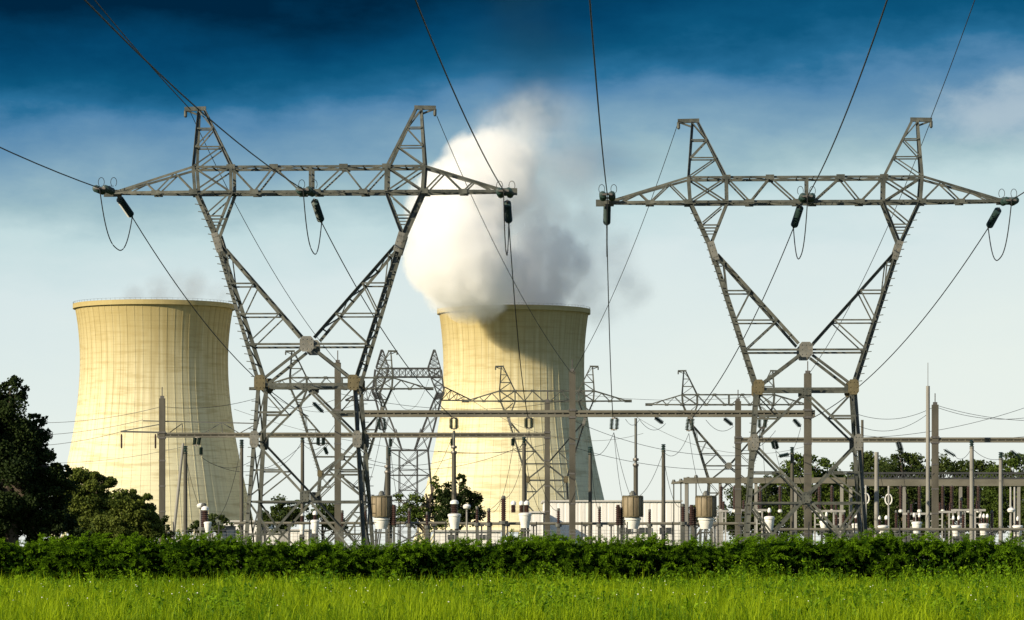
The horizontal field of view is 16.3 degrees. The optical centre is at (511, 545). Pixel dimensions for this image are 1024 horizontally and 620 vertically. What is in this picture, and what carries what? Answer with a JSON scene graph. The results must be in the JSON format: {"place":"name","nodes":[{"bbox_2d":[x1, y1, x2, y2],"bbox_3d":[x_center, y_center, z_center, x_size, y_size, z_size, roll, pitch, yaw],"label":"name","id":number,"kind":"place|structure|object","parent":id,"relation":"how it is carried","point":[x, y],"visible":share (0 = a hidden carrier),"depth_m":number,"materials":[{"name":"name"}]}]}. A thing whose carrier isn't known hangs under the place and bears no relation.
{"place":"outdoors","nodes":[
{"label":"outdoors","id":0,"kind":"place"},
{"bbox_2d":[223,520,272,545],"bbox_3d":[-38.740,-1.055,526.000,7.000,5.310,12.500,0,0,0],"label":"shed","id":1,"kind":"structure","parent":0,"point":[250,529],"depth_m":520.00,"materials":[{"name":"white metal"}]},
{"bbox_2d":[266,529,311,545],"bbox_3d":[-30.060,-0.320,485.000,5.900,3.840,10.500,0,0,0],"label":"shed","id":2,"kind":"structure","parent":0,"point":[293,537],"depth_m":480.00,"materials":[{"name":"white metal"}]},
{"bbox_2d":[432,530,501,545],"bbox_3d":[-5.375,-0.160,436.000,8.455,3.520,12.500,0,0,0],"label":"shed","id":3,"kind":"structure","parent":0,"point":[440,538],"depth_m":430.00,"materials":[{"name":"white paint"}]},
{"bbox_2d":[0,555,1023,619],"bbox_3d":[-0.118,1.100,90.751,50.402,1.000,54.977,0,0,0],"label":"grass","id":4,"kind":"structure","parent":0,"point":[30,604],"depth_m":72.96,"materials":[{"name":"green plant"}]},
{"bbox_2d":[0,0,1023,545],"label":"sky","id":5,"kind":"structure","parent":0,"point":[770,85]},
{"bbox_2d":[541,500,682,549],"bbox_3d":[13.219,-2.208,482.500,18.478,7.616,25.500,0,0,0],"label":"shed","id":6,"kind":"structure","parent":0,"point":[608,511],"depth_m":470.00,"materials":[{"name":"white paint"}]},
{"label":"ground","id":7,"kind":"structure","parent":0,"visible":0},
{"bbox_2d":[0,375,92,546],"bbox_3d":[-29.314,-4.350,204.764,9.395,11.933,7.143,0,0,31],"label":"broadleaf tree","id":8,"kind":"object","parent":7,"relation":"on","point":[31,480],"visible":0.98,"depth_m":204.02,"materials":[{"name":"green plant"}]},
{"bbox_2d":[49,466,117,540],"bbox_3d":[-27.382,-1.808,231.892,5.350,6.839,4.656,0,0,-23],"label":"bush","id":9,"kind":"object","parent":7,"relation":"on","point":[90,499],"visible":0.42,"depth_m":230.81,"materials":[{"name":"green plant"}]},
{"bbox_2d":[88,488,165,543],"bbox_3d":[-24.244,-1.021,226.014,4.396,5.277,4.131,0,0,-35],"label":"bush","id":10,"kind":"object","parent":7,"relation":"on","point":[131,512],"visible":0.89,"depth_m":225.12,"materials":[{"name":"green plant"}]},
{"bbox_2d":[51,297,252,541],"bbox_3d":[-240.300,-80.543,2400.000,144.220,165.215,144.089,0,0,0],"label":"cooling tower","id":11,"kind":"structure","parent":7,"relation":"on","point":[136,355],"depth_m":2354.15,"materials":[{"name":"concrete"}]},
{"bbox_2d":[159,515,175,542],"bbox_3d":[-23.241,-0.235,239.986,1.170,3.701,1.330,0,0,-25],"label":"bush","id":12,"kind":"object","parent":7,"relation":"on","point":[170,533],"visible":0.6,"depth_m":239.94,"materials":[{"name":"green plant"}]},
{"bbox_2d":[172,443,184,539],"bbox_3d":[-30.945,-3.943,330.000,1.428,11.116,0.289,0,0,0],"label":"post","id":13,"kind":"object","parent":7,"relation":"on","point":[178,487],"visible":0.65,"depth_m":329.89,"materials":[{"name":"metal"}]},
{"bbox_2d":[183,446,187,534],"bbox_3d":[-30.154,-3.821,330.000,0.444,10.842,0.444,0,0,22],"label":"post","id":14,"kind":"object","parent":7,"relation":"on","point":[185,451],"visible":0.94,"depth_m":329.85,"materials":[{"name":"concrete"}]},
{"bbox_2d":[201,506,211,540],"bbox_3d":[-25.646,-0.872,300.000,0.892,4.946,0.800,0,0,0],"label":"instrument transformer","id":15,"kind":"object","parent":7,"relation":"on","point":[205,520],"visible":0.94,"depth_m":299.79,"materials":[{"name":"white ceramic"}]},
{"bbox_2d":[187,513,239,538],"bbox_3d":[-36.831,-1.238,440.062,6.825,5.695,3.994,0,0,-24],"label":"bush","id":16,"kind":"object","parent":7,"relation":"on","point":[223,519],"visible":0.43,"depth_m":439.78,"materials":[{"name":"green plant"}]},
{"bbox_2d":[239,439,243,544],"bbox_3d":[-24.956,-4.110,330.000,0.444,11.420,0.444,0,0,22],"label":"post","id":17,"kind":"object","parent":7,"relation":"on","point":[241,443],"visible":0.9,"depth_m":329.87,"materials":[{"name":"metal"}]},
{"bbox_2d":[255,494,308,532],"bbox_3d":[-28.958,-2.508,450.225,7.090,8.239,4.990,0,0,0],"label":"bush","id":18,"kind":"object","parent":7,"relation":"on","point":[281,514],"visible":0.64,"depth_m":449.32,"materials":[{"name":"green plant"}]},
{"bbox_2d":[300,434,304,510],"bbox_3d":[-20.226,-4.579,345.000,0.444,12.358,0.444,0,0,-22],"label":"post","id":19,"kind":"object","parent":7,"relation":"on","point":[302,466],"visible":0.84,"depth_m":344.86,"materials":[{"name":"metal"}]},
{"bbox_2d":[104,105,516,549],"bbox_3d":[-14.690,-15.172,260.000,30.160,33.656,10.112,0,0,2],"label":"pylon","id":20,"kind":"object","parent":7,"relation":"on","point":[265,385],"visible":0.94,"depth_m":259.19,"materials":[{"name":"metal"}]},
{"bbox_2d":[92,185,114,194],"bbox_3d":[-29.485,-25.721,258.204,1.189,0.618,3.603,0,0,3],"label":"insulator string","id":21,"kind":"object","parent":20,"relation":"attached to","point":[104,189],"visible":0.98,"depth_m":256.88,"materials":[{"name":"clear glass"}]},
{"bbox_2d":[0,147,99,188],"bbox_3d":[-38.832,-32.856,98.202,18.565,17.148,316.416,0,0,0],"label":"power line","id":22,"kind":"object","parent":21,"relation":"attached to","point":[49,168],"visible":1,"depth_m":236.78,"materials":[{"name":"metal"}]},
{"bbox_2d":[116,197,133,217],"bbox_3d":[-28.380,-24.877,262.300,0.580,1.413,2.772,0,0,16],"label":"insulator string","id":23,"kind":"object","parent":20,"relation":"hanging from","point":[125,207],"visible":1,"depth_m":262.01,"materials":[{"name":"black glass"}]},
{"bbox_2d":[133,218,308,416],"bbox_3d":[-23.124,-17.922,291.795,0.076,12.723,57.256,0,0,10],"label":"power line","id":24,"kind":"object","parent":23,"relation":"hanging from","point":[199,315],"visible":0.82,"depth_m":281.45,"materials":[{"name":"metal"}]},
{"bbox_2d":[94,0,190,109],"bbox_3d":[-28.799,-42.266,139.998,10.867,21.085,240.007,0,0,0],"label":"earth wire","id":25,"kind":"object","parent":20,"relation":"attached to","point":[139,52],"visible":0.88,"depth_m":232.20,"materials":[{"name":"metal"}]},
{"bbox_2d":[296,186,315,196],"bbox_3d":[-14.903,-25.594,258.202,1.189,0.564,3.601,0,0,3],"label":"insulator string","id":26,"kind":"object","parent":20,"relation":"attached to","point":[309,190],"visible":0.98,"depth_m":256.86,"materials":[{"name":"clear glass"}]},
{"bbox_2d":[84,0,303,189],"bbox_3d":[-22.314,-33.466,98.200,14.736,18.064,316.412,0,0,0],"label":"power line","id":27,"kind":"object","parent":26,"relation":"attached to","point":[138,53],"visible":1,"depth_m":192.36,"materials":[{"name":"metal"}]},
{"bbox_2d":[311,199,323,222],"bbox_3d":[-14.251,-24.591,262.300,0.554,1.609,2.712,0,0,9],"label":"insulator string","id":28,"kind":"object","parent":20,"relation":"hanging from","point":[317,210],"visible":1,"depth_m":262.00,"materials":[{"name":"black glass"}]},
{"bbox_2d":[496,187,513,197],"bbox_3d":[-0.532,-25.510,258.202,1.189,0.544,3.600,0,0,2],"label":"insulator string","id":29,"kind":"object","parent":20,"relation":"attached to","point":[508,191],"visible":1,"depth_m":256.85,"materials":[{"name":"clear glass"}]},
{"bbox_2d":[415,0,503,190],"bbox_3d":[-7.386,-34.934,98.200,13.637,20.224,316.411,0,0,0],"label":"power line","id":30,"kind":"object","parent":29,"relation":"attached to","point":[453,89],"visible":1,"depth_m":194.27,"materials":[{"name":"metal"}]},
{"bbox_2d":[504,200,511,223],"bbox_3d":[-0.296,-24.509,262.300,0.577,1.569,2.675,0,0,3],"label":"insulator string","id":31,"kind":"object","parent":20,"relation":"hanging from","point":[508,211],"visible":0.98,"depth_m":262.00,"materials":[{"name":"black glass"}]},
{"bbox_2d":[311,511,318,544],"bbox_3d":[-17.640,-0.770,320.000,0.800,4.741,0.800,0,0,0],"label":"instrument transformer","id":32,"kind":"object","parent":7,"relation":"on","point":[314,524],"visible":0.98,"depth_m":319.79,"materials":[{"name":"white ceramic"}]},
{"bbox_2d":[304,504,348,542],"bbox_3d":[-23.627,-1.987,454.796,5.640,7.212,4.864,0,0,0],"label":"bush","id":33,"kind":"object","parent":7,"relation":"on","point":[328,507],"visible":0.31,"depth_m":454.71,"materials":[{"name":"green plant"}]},
{"bbox_2d":[234,522,446,544],"bbox_3d":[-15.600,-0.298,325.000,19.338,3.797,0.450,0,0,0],"label":"bus pipe","id":34,"kind":"object","parent":7,"relation":"on","point":[241,524],"visible":0.34,"depth_m":324.90,"materials":[{"name":"metal"}]},
{"bbox_2d":[249,350,433,547],"bbox_3d":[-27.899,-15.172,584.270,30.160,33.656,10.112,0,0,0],"label":"pylon","id":35,"kind":"object","parent":7,"relation":"on","point":[320,473],"visible":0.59,"depth_m":583.26,"materials":[{"name":"metal"}]},
{"bbox_2d":[157,387,550,538],"bbox_3d":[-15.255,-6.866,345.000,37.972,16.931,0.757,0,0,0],"label":"switchyard gantry","id":36,"kind":"object","parent":7,"relation":"on","point":[162,434],"visible":0.87,"depth_m":344.73,"materials":[{"name":"metal"}]},
{"bbox_2d":[121,420,258,448],"bbox_3d":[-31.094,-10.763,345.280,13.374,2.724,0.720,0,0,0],"label":"wire bracket","id":37,"kind":"object","parent":36,"relation":"attached to","point":[126,431],"visible":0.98,"depth_m":344.95,"materials":[{"name":"grey metal"}]},
{"bbox_2d":[371,491,396,545],"bbox_3d":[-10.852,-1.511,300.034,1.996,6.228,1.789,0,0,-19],"label":"line trap","id":38,"kind":"object","parent":7,"relation":"on","point":[384,509],"visible":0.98,"depth_m":299.46,"materials":[{"name":"metal"}]},
{"bbox_2d":[384,447,389,495],"bbox_3d":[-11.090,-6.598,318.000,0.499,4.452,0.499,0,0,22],"label":"dropper rod","id":39,"kind":"object","parent":38,"relation":"on","point":[387,479],"visible":0.94,"depth_m":317.89,"materials":[{"name":"metal"}]},
{"bbox_2d":[345,349,469,549],"bbox_3d":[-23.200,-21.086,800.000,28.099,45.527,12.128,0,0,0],"label":"transmission tower","id":40,"kind":"structure","parent":7,"relation":"on","point":[439,395],"depth_m":797.73,"materials":[{"name":"metal"}]},
{"bbox_2d":[392,475,448,541],"bbox_3d":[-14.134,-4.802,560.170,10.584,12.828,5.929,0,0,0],"label":"broadleaf tree","id":41,"kind":"object","parent":7,"relation":"on","point":[418,512],"visible":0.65,"depth_m":559.69,"materials":[{"name":"green plant"}]},
{"bbox_2d":[448,500,460,540],"bbox_3d":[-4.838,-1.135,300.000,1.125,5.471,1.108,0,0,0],"label":"instrument transformer","id":42,"kind":"object","parent":7,"relation":"on","point":[454,516],"visible":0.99,"depth_m":299.72,"materials":[{"name":"white ceramic"}]},
{"bbox_2d":[451,431,456,499],"bbox_3d":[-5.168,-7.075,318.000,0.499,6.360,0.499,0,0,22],"label":"dropper rod","id":43,"kind":"object","parent":42,"relation":"on","point":[453,452],"visible":0.94,"depth_m":317.85,"materials":[{"name":"metal"}]},
{"bbox_2d":[434,473,486,529],"bbox_3d":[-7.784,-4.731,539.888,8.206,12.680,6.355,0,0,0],"label":"broadleaf tree","id":44,"kind":"object","parent":7,"relation":"on","point":[463,494],"visible":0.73,"depth_m":539.21,"materials":[{"name":"green plant"}]},
{"bbox_2d":[499,496,507,542],"bbox_3d":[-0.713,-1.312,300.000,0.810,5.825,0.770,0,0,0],"label":"post insulator","id":45,"kind":"object","parent":7,"relation":"on","point":[503,522],"visible":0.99,"depth_m":299.85,"materials":[{"name":"brown ceramic"}]},
{"bbox_2d":[414,303,603,543],"bbox_3d":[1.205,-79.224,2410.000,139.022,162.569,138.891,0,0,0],"label":"cooling tower","id":46,"kind":"structure","parent":7,"relation":"on","point":[479,342],"depth_m":2365.49,"materials":[{"name":"concrete"}]},
{"bbox_2d":[0,525,1023,586],"bbox_3d":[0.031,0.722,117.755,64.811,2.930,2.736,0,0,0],"label":"hedge","id":47,"kind":"object","parent":7,"relation":"on","point":[185,556],"visible":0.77,"depth_m":117.59,"materials":[{"name":"green plant"}]},
{"bbox_2d":[510,501,531,540],"bbox_3d":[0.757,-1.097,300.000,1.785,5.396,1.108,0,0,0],"label":"instrument transformer","id":48,"kind":"object","parent":7,"relation":"on","point":[525,518],"visible":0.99,"depth_m":299.81,"materials":[{"name":"white ceramic"}]},
{"bbox_2d":[22,522,1023,559],"bbox_3d":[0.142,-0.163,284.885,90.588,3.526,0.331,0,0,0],"label":"wire fence","id":49,"kind":"object","parent":7,"relation":"on","point":[581,533],"visible":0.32,"depth_m":284.99,"materials":[{"name":"metal"}]},
{"bbox_2d":[522,437,526,540],"bbox_3d":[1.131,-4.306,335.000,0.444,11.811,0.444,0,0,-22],"label":"post","id":50,"kind":"object","parent":7,"relation":"on","point":[524,444],"visible":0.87,"depth_m":334.83,"materials":[{"name":"metal"}]},
{"bbox_2d":[526,511,544,540],"bbox_3d":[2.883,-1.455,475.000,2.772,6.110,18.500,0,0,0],"label":"shed","id":51,"kind":"structure","parent":7,"relation":"on","point":[536,516],"depth_m":466.00,"materials":[{"name":"white metal"}]},
{"bbox_2d":[462,366,631,510],"bbox_3d":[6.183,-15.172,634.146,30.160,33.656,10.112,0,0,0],"label":"pylon","id":52,"kind":"object","parent":7,"relation":"on","point":[565,478],"visible":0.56,"depth_m":633.02,"materials":[{"name":"metal"}]},
{"bbox_2d":[332,350,814,543],"bbox_3d":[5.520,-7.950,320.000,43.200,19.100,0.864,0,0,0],"label":"switchyard gantry","id":53,"kind":"object","parent":7,"relation":"on","point":[806,413],"visible":0.85,"depth_m":319.69,"materials":[{"name":"metal"}]},
{"bbox_2d":[190,112,337,362],"bbox_3d":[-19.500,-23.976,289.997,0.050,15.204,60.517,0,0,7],"label":"earth wire","id":54,"kind":"object","parent":53,"relation":"attached to","point":[260,249],"visible":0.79,"depth_m":286.05,"materials":[{"name":"metal"}]},
{"bbox_2d":[322,223,451,416],"bbox_3d":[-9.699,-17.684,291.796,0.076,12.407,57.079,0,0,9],"label":"power line","id":55,"kind":"object","parent":53,"relation":"attached to","point":[377,321],"visible":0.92,"depth_m":286.81,"materials":[{"name":"metal"}]},
{"bbox_2d":[437,117,570,371],"bbox_3d":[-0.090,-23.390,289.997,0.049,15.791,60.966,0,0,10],"label":"earth wire","id":56,"kind":"object","parent":53,"relation":"attached to","point":[497,249],"visible":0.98,"depth_m":283.95,"materials":[{"name":"metal"}]},
{"bbox_2d":[509,225,527,416],"bbox_3d":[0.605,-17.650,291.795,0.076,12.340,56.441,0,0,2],"label":"power line","id":57,"kind":"object","parent":53,"relation":"attached to","point":[516,319],"visible":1,"depth_m":282.45,"materials":[{"name":"metal"}]},
{"bbox_2d":[809,126,928,373],"bbox_3d":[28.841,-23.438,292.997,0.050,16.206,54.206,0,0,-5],"label":"earth wire","id":58,"kind":"object","parent":53,"relation":"attached to","point":[874,255],"visible":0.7,"depth_m":289.04,"materials":[{"name":"metal"}]},
{"bbox_2d":[809,228,987,419],"bbox_3d":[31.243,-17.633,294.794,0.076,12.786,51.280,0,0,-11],"label":"power line","id":59,"kind":"object","parent":53,"relation":"attached to","point":[918,324],"visible":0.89,"depth_m":286.04,"materials":[{"name":"metal"}]},
{"bbox_2d":[588,447,592,542],"bbox_3d":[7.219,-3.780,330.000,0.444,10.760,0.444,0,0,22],"label":"post","id":60,"kind":"object","parent":7,"relation":"on","point":[590,452],"visible":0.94,"depth_m":329.86,"materials":[{"name":"metal"}]},
{"bbox_2d":[449,522,755,545],"bbox_3d":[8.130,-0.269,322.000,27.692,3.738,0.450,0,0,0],"label":"bus pipe","id":61,"kind":"object","parent":7,"relation":"on","point":[662,524],"visible":0.48,"depth_m":321.91,"materials":[{"name":"metal"}]},
{"bbox_2d":[615,491,642,544],"bbox_3d":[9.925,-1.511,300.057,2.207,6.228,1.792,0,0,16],"label":"line trap","id":62,"kind":"object","parent":7,"relation":"on","point":[630,510],"visible":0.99,"depth_m":299.47,"materials":[{"name":"metal"}]},
{"bbox_2d":[633,418,638,494],"bbox_3d":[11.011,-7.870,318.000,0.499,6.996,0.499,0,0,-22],"label":"dropper rod","id":63,"kind":"object","parent":62,"relation":"on","point":[635,460],"visible":0.94,"depth_m":317.88,"materials":[{"name":"metal"}]},
{"bbox_2d":[661,444,665,538],"bbox_3d":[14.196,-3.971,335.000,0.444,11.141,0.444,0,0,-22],"label":"post","id":64,"kind":"object","parent":7,"relation":"on","point":[663,446],"visible":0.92,"depth_m":334.85,"materials":[{"name":"metal"}]},
{"bbox_2d":[679,504,686,542],"bbox_3d":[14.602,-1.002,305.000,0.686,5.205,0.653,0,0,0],"label":"post insulator","id":65,"kind":"object","parent":7,"relation":"on","point":[683,523],"visible":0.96,"depth_m":304.85,"materials":[{"name":"brown ceramic"}]},
{"bbox_2d":[671,475,703,545],"bbox_3d":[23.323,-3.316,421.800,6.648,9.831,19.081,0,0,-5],"label":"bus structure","id":66,"kind":"object","parent":7,"relation":"on","point":[680,482],"visible":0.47,"depth_m":424.94,"materials":[{"name":"metal"}]},
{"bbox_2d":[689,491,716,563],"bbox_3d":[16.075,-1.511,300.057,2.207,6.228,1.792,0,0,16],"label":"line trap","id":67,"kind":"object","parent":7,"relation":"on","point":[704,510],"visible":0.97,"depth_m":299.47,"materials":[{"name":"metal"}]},
{"bbox_2d":[712,501,727,545],"bbox_3d":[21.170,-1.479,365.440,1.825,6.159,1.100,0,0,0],"label":"disconnector","id":68,"kind":"object","parent":7,"relation":"on","point":[723,507],"visible":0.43,"depth_m":364.93,"materials":[{"name":"white paint"}]},
{"bbox_2d":[645,370,803,545],"bbox_3d":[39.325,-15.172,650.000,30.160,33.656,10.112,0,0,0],"label":"pylon","id":69,"kind":"object","parent":7,"relation":"on","point":[728,465],"visible":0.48,"depth_m":648.95,"materials":[{"name":"metal"}]},
{"bbox_2d":[717,485,776,541],"bbox_3d":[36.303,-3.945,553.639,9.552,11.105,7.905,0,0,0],"label":"broadleaf tree","id":70,"kind":"object","parent":7,"relation":"on","point":[730,518],"visible":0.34,"depth_m":552.55,"materials":[{"name":"green plant"}]},
{"bbox_2d":[741,500,766,537],"bbox_3d":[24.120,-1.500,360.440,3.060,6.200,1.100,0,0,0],"label":"disconnector","id":71,"kind":"object","parent":7,"relation":"on","point":[757,509],"visible":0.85,"depth_m":359.93,"materials":[{"name":"white paint"}]},
{"bbox_2d":[683,477,845,545],"bbox_3d":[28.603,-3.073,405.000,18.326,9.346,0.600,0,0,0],"label":"bus structure","id":72,"kind":"object","parent":7,"relation":"on","point":[721,480],"visible":0.58,"depth_m":404.70,"materials":[{"name":"metal"}]},
{"bbox_2d":[764,508,774,536],"bbox_3d":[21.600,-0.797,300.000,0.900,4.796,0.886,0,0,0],"label":"instrument transformer","id":73,"kind":"object","parent":7,"relation":"on","point":[769,520],"visible":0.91,"depth_m":299.70,"materials":[{"name":"white ceramic"}]},
{"bbox_2d":[750,475,803,541],"bbox_3d":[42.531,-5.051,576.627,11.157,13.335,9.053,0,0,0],"label":"broadleaf tree","id":74,"kind":"object","parent":7,"relation":"on","point":[770,490],"visible":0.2,"depth_m":575.69,"materials":[{"name":"green plant"}]},
{"bbox_2d":[790,447,794,538],"bbox_3d":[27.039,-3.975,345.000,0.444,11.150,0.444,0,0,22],"label":"post","id":75,"kind":"object","parent":7,"relation":"on","point":[792,479],"visible":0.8,"depth_m":344.86,"materials":[{"name":"metal"}]},
{"bbox_2d":[596,117,1011,562],"bbox_3d":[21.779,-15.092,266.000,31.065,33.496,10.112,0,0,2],"label":"pylon","id":76,"kind":"object","parent":7,"relation":"on","point":[805,352],"visible":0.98,"depth_m":265.00,"materials":[{"name":"metal"}]},
{"bbox_2d":[603,206,610,225],"bbox_3d":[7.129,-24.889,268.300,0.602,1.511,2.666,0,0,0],"label":"insulator string","id":77,"kind":"object","parent":76,"relation":"hanging from","point":[605,215],"visible":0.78,"depth_m":268.15,"materials":[{"name":"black glass"}]},
{"bbox_2d":[607,250,612,416],"bbox_3d":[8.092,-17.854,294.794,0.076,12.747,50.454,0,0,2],"label":"power line","id":78,"kind":"object","parent":77,"relation":"hanging from","point":[609,333],"visible":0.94,"depth_m":289.27,"materials":[{"name":"metal"}]},
{"bbox_2d":[599,191,615,200],"bbox_3d":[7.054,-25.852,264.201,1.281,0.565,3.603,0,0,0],"label":"insulator string","id":79,"kind":"object","parent":76,"relation":"attached to","point":[603,197],"visible":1,"depth_m":262.84,"materials":[{"name":"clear glass"}]},
{"bbox_2d":[589,0,607,193],"bbox_3d":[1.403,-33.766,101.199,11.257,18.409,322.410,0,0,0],"label":"power line","id":80,"kind":"object","parent":79,"relation":"attached to","point":[597,89],"visible":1,"depth_m":191.36,"materials":[{"name":"metal"}]},
{"bbox_2d":[573,121,678,371],"bbox_3d":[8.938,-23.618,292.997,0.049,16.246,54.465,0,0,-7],"label":"earth wire","id":81,"kind":"object","parent":76,"relation":"attached to","point":[631,250],"visible":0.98,"depth_m":288.03,"materials":[{"name":"metal"}]},
{"bbox_2d":[791,205,803,227],"bbox_3d":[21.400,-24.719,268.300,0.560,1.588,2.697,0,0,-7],"label":"insulator string","id":82,"kind":"object","parent":76,"relation":"hanging from","point":[797,216],"visible":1,"depth_m":267.99,"materials":[{"name":"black glass"}]},
{"bbox_2d":[692,229,792,417],"bbox_3d":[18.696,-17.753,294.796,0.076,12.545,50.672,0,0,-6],"label":"power line","id":83,"kind":"object","parent":82,"relation":"hanging from","point":[750,324],"visible":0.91,"depth_m":288.22,"materials":[{"name":"metal"}]},
{"bbox_2d":[798,193,815,201],"bbox_3d":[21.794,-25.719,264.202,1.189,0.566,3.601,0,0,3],"label":"insulator string","id":84,"kind":"object","parent":76,"relation":"attached to","point":[803,196],"visible":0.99,"depth_m":262.84,"materials":[{"name":"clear glass"}]},
{"bbox_2d":[807,0,887,195],"bbox_3d":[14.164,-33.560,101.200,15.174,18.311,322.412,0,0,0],"label":"power line","id":85,"kind":"object","parent":84,"relation":"attached to","point":[853,92],"visible":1,"depth_m":190.64,"materials":[{"name":"metal"}]},
{"bbox_2d":[986,207,1000,227],"bbox_3d":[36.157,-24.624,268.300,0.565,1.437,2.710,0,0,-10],"label":"insulator string","id":86,"kind":"object","parent":76,"relation":"hanging from","point":[993,218],"visible":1,"depth_m":268.01,"materials":[{"name":"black glass"}]},
{"bbox_2d":[1000,197,1018,205],"bbox_3d":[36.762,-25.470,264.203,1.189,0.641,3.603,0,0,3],"label":"insulator string","id":87,"kind":"object","parent":76,"relation":"attached to","point":[1004,201],"visible":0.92,"depth_m":262.85,"materials":[{"name":"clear glass"}]},
{"bbox_2d":[771,452,853,543],"bbox_3d":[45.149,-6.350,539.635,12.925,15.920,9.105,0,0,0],"label":"broadleaf tree","id":88,"kind":"object","parent":7,"relation":"on","point":[824,462],"visible":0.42,"depth_m":539.26,"materials":[{"name":"green plant"}]},
{"bbox_2d":[812,501,844,542],"bbox_3d":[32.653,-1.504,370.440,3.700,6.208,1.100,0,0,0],"label":"disconnector","id":89,"kind":"object","parent":7,"relation":"on","point":[833,511],"visible":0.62,"depth_m":369.93,"materials":[{"name":"white paint"}]},
{"bbox_2d":[838,451,900,537],"bbox_3d":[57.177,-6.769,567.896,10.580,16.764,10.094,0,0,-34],"label":"broadleaf tree","id":90,"kind":"object","parent":7,"relation":"on","point":[868,461],"visible":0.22,"depth_m":566.32,"materials":[{"name":"green plant"}]},
{"bbox_2d":[874,452,878,537],"bbox_3d":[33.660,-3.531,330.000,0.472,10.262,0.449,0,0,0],"label":"post","id":91,"kind":"object","parent":7,"relation":"on","point":[876,488],"visible":0.67,"depth_m":329.84,"materials":[{"name":"metal"}]},
{"bbox_2d":[734,390,1023,542],"bbox_3d":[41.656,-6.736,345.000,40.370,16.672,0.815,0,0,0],"label":"switchyard gantry","id":92,"kind":"object","parent":7,"relation":"on","point":[936,439],"visible":0.88,"depth_m":344.69,"materials":[{"name":"metal"}]},
{"bbox_2d":[759,528,1023,541],"bbox_3d":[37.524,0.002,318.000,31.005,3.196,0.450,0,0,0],"label":"bus pipe","id":93,"kind":"object","parent":7,"relation":"on","point":[932,530],"visible":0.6,"depth_m":317.91,"materials":[{"name":"metal"}]},
{"bbox_2d":[868,450,931,541],"bbox_3d":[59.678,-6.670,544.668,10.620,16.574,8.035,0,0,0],"label":"broadleaf tree","id":94,"kind":"object","parent":7,"relation":"on","point":[895,465],"visible":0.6,"depth_m":544.27,"materials":[{"name":"green plant"}]},
{"bbox_2d":[911,513,921,540],"bbox_3d":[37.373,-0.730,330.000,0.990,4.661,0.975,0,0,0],"label":"instrument transformer","id":95,"kind":"object","parent":7,"relation":"on","point":[916,524],"visible":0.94,"depth_m":329.81,"materials":[{"name":"white ceramic"}]},
{"bbox_2d":[926,386,929,539],"bbox_3d":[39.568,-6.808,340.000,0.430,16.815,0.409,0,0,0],"label":"mast","id":96,"kind":"object","parent":7,"relation":"on","point":[927,456],"visible":0.79,"depth_m":339.83,"materials":[{"name":"metal"}]},
{"bbox_2d":[847,472,1023,544],"bbox_3d":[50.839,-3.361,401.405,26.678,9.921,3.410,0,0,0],"label":"bus structure","id":97,"kind":"object","parent":7,"relation":"on","point":[960,482],"visible":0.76,"depth_m":399.83,"materials":[{"name":"metal"}]},
{"bbox_2d":[939,503,955,542],"bbox_3d":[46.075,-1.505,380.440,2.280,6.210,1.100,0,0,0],"label":"disconnector","id":98,"kind":"object","parent":7,"relation":"on","point":[948,512],"visible":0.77,"depth_m":379.93,"materials":[{"name":"white paint"}]},
{"bbox_2d":[917,453,988,542],"bbox_3d":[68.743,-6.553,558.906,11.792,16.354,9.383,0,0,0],"label":"broadleaf tree","id":99,"kind":"object","parent":7,"relation":"on","point":[948,465],"visible":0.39,"depth_m":557.88,"materials":[{"name":"green plant"}]},
{"bbox_2d":[951,516,960,542],"bbox_3d":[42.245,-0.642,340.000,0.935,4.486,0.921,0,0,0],"label":"instrument transformer","id":100,"kind":"object","parent":7,"relation":"on","point":[955,526],"visible":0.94,"depth_m":339.88,"materials":[{"name":"white ceramic"}]},
{"bbox_2d":[952,500,985,539],"bbox_3d":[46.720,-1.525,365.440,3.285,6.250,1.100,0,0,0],"label":"disconnector","id":101,"kind":"object","parent":7,"relation":"on","point":[964,510],"visible":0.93,"depth_m":364.93,"materials":[{"name":"white paint"}]},
{"bbox_2d":[969,440,973,541],"bbox_3d":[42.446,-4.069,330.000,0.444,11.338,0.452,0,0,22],"label":"post","id":102,"kind":"object","parent":7,"relation":"on","point":[971,508],"visible":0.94,"depth_m":329.85,"materials":[{"name":"metal"}]},
{"bbox_2d":[978,514,988,538],"bbox_3d":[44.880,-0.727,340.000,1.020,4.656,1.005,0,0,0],"label":"instrument transformer","id":103,"kind":"object","parent":7,"relation":"on","point":[983,525],"visible":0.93,"depth_m":339.87,"materials":[{"name":"white ceramic"}]},
{"bbox_2d":[964,459,1009,539],"bbox_3d":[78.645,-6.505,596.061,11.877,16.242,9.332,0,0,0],"label":"broadleaf tree","id":104,"kind":"object","parent":7,"relation":"on","point":[979,465],"visible":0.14,"depth_m":594.37,"materials":[{"name":"green plant"}]},
{"bbox_2d":[998,452,1002,540],"bbox_3d":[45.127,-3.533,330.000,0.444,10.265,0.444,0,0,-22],"label":"post","id":105,"kind":"object","parent":7,"relation":"on","point":[1000,454],"visible":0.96,"depth_m":329.85,"materials":[{"name":"metal"}]},
{"bbox_2d":[980,451,1023,539],"bbox_3d":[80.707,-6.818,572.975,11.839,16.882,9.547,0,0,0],"label":"broadleaf tree","id":106,"kind":"object","parent":7,"relation":"on","point":[992,493],"visible":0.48,"depth_m":571.67,"materials":[{"name":"green plant"}]},
{"bbox_2d":[1016,459,1023,535],"bbox_3d":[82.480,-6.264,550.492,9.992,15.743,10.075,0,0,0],"label":"broadleaf tree","id":107,"kind":"object","parent":7,"relation":"on","point":[1022,506],"visible":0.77,"depth_m":549.99,"materials":[{"name":"green plant"}]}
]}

